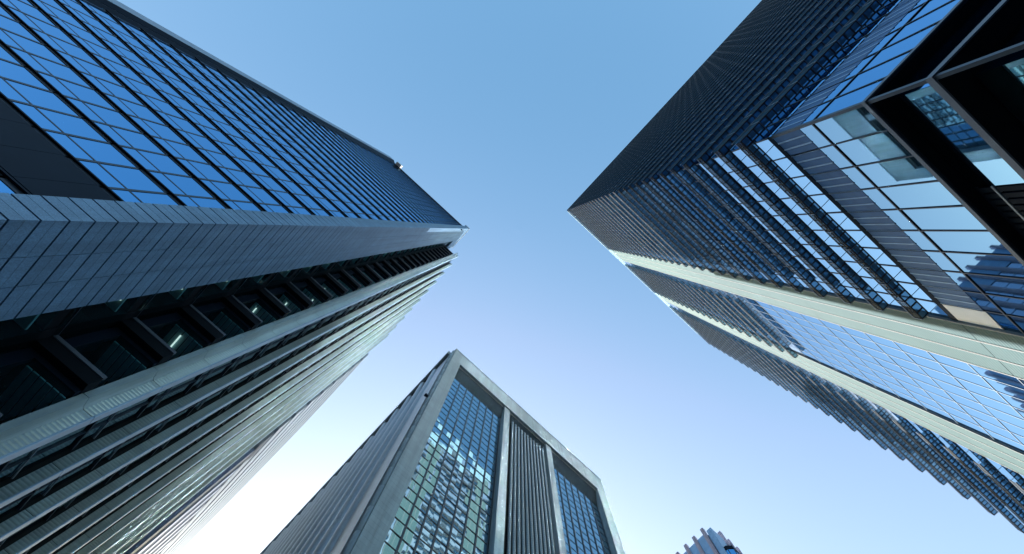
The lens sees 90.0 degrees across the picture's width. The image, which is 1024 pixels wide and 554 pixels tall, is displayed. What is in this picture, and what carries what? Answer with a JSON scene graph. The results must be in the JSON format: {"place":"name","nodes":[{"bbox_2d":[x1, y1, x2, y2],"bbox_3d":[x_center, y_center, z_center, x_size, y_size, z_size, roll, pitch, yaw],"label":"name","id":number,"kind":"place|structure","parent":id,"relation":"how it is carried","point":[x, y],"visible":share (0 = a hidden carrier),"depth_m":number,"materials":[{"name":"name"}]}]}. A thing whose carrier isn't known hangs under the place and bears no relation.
{"place":"outdoors","nodes":[
{"label":"outdoors","id":0,"kind":"place"},
{"bbox_2d":[123,353,368,553],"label":"banded block","id":1,"kind":"structure","parent":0,"point":[179,528],"depth_m":96.59,"materials":[{"name":"metal"}]},
{"bbox_2d":[260,348,624,553],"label":"stone framed tower","id":2,"kind":"structure","parent":0,"point":[472,458],"depth_m":71.12,"materials":[{"name":"grey stone"}]},
{"bbox_2d":[117,0,1023,553],"label":"sky","id":3,"kind":"structure","parent":0,"point":[503,112],"materials":[{"name":"blue"}]},
{"bbox_2d":[675,527,742,553],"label":"striped tower","id":4,"kind":"structure","parent":0,"point":[712,541],"depth_m":126.72,"materials":[{"name":"stone"}]},
{"bbox_2d":[724,545,738,553],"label":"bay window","id":5,"kind":"structure","parent":4,"relation":"in","point":[729,549],"depth_m":120.10,"materials":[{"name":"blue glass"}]},
{"bbox_2d":[567,0,1023,532],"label":"louvred tower","id":6,"kind":"structure","parent":0,"point":[816,204],"depth_m":40.26,"materials":[{"name":"metal"}]},
{"label":"ground","id":7,"kind":"structure","parent":0,"visible":0},
{"bbox_2d":[0,0,469,553],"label":"granite tower","id":8,"kind":"structure","parent":7,"relation":"on","point":[212,266],"depth_m":30.13,"materials":[{"name":"grey stone"}]},
{"bbox_2d":[13,313,40,329],"bbox_3d":[-18.502,0.758,19.489,1.570,0.100,2.000,43,-86,-3],"label":"window","id":9,"kind":"structure","parent":8,"relation":"in","point":[25,322],"depth_m":19.53,"materials":[{"name":"glass"}]},
{"bbox_2d":[0,347,81,423],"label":"window","id":10,"kind":"structure","parent":8,"relation":"in","point":[11,359],"depth_m":20.02,"materials":[{"name":"glass"}]},
{"bbox_2d":[58,299,125,334],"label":"window","id":11,"kind":"structure","parent":8,"relation":"in","point":[114,305],"depth_m":23.86,"materials":[{"name":"glass"}]},
{"bbox_2d":[64,327,157,388],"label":"window","id":12,"kind":"structure","parent":8,"relation":"in","point":[97,337],"depth_m":24.33,"materials":[{"name":"glass"}]},
{"bbox_2d":[136,288,186,316],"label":"window","id":13,"kind":"structure","parent":8,"relation":"in","point":[176,293],"depth_m":28.20,"materials":[{"name":"glass"}]},
{"bbox_2d":[142,312,211,360],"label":"window","id":14,"kind":"structure","parent":8,"relation":"in","point":[159,321],"depth_m":28.66,"materials":[{"name":"glass"}]},
{"bbox_2d":[192,280,230,303],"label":"window","id":15,"kind":"structure","parent":8,"relation":"in","point":[222,285],"depth_m":32.54,"materials":[{"name":"glass"}]},
{"bbox_2d":[196,301,250,341],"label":"window","id":16,"kind":"structure","parent":8,"relation":"in","point":[214,307],"depth_m":33.01,"materials":[{"name":"glass"}]},
{"bbox_2d":[233,274,264,294],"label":"window","id":17,"kind":"structure","parent":8,"relation":"in","point":[256,278],"depth_m":36.88,"materials":[{"name":"glass"}]},
{"bbox_2d":[237,293,281,327],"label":"window","id":18,"kind":"structure","parent":8,"relation":"in","point":[245,299],"depth_m":37.35,"materials":[{"name":"glass"}]},
{"bbox_2d":[266,270,290,285],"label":"window","id":19,"kind":"structure","parent":8,"relation":"in","point":[284,273],"depth_m":41.22,"materials":[{"name":"glass"}]},
{"bbox_2d":[268,287,305,316],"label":"window","id":20,"kind":"structure","parent":8,"relation":"in","point":[276,291],"depth_m":41.69,"materials":[{"name":"glass"}]},
{"bbox_2d":[290,266,312,281],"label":"window","id":21,"kind":"structure","parent":8,"relation":"in","point":[306,269],"depth_m":45.56,"materials":[{"name":"glass"}]},
{"bbox_2d":[294,281,325,307],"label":"window","id":22,"kind":"structure","parent":8,"relation":"in","point":[303,284],"depth_m":46.04,"materials":[{"name":"glass"}]},
{"bbox_2d":[312,263,329,275],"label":"window","id":23,"kind":"structure","parent":8,"relation":"in","point":[325,266],"depth_m":49.90,"materials":[{"name":"glass"}]},
{"bbox_2d":[314,277,341,300],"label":"window","id":24,"kind":"structure","parent":8,"relation":"in","point":[320,280],"depth_m":50.38,"materials":[{"name":"glass"}]},
{"bbox_2d":[332,260,345,268],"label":"window","id":25,"kind":"structure","parent":8,"relation":"in","point":[340,263],"depth_m":54.25,"materials":[{"name":"glass"}]},
{"bbox_2d":[332,273,355,294],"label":"window","id":26,"kind":"structure","parent":8,"relation":"in","point":[336,276],"depth_m":54.74,"materials":[{"name":"glass"}]},
{"bbox_2d":[346,270,367,288],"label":"window","id":27,"kind":"structure","parent":8,"relation":"in","point":[350,272],"depth_m":59.15,"materials":[{"name":"glass"}]},
{"bbox_2d":[358,267,377,284],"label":"window","id":28,"kind":"structure","parent":8,"relation":"in","point":[362,269],"depth_m":63.50,"materials":[{"name":"glass"}]},
{"bbox_2d":[370,265,386,280],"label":"window","id":29,"kind":"structure","parent":8,"relation":"in","point":[372,266],"depth_m":67.88,"materials":[{"name":"glass"}]},
{"bbox_2d":[378,263,394,277],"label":"window","id":30,"kind":"structure","parent":8,"relation":"in","point":[382,265],"depth_m":72.22,"materials":[{"name":"glass"}]},
{"bbox_2d":[386,261,401,274],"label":"window","id":31,"kind":"structure","parent":8,"relation":"in","point":[389,262],"depth_m":76.55,"materials":[{"name":"glass"}]},
{"bbox_2d":[395,259,407,272],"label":"window","id":32,"kind":"structure","parent":8,"relation":"in","point":[396,260],"depth_m":80.91,"materials":[{"name":"glass"}]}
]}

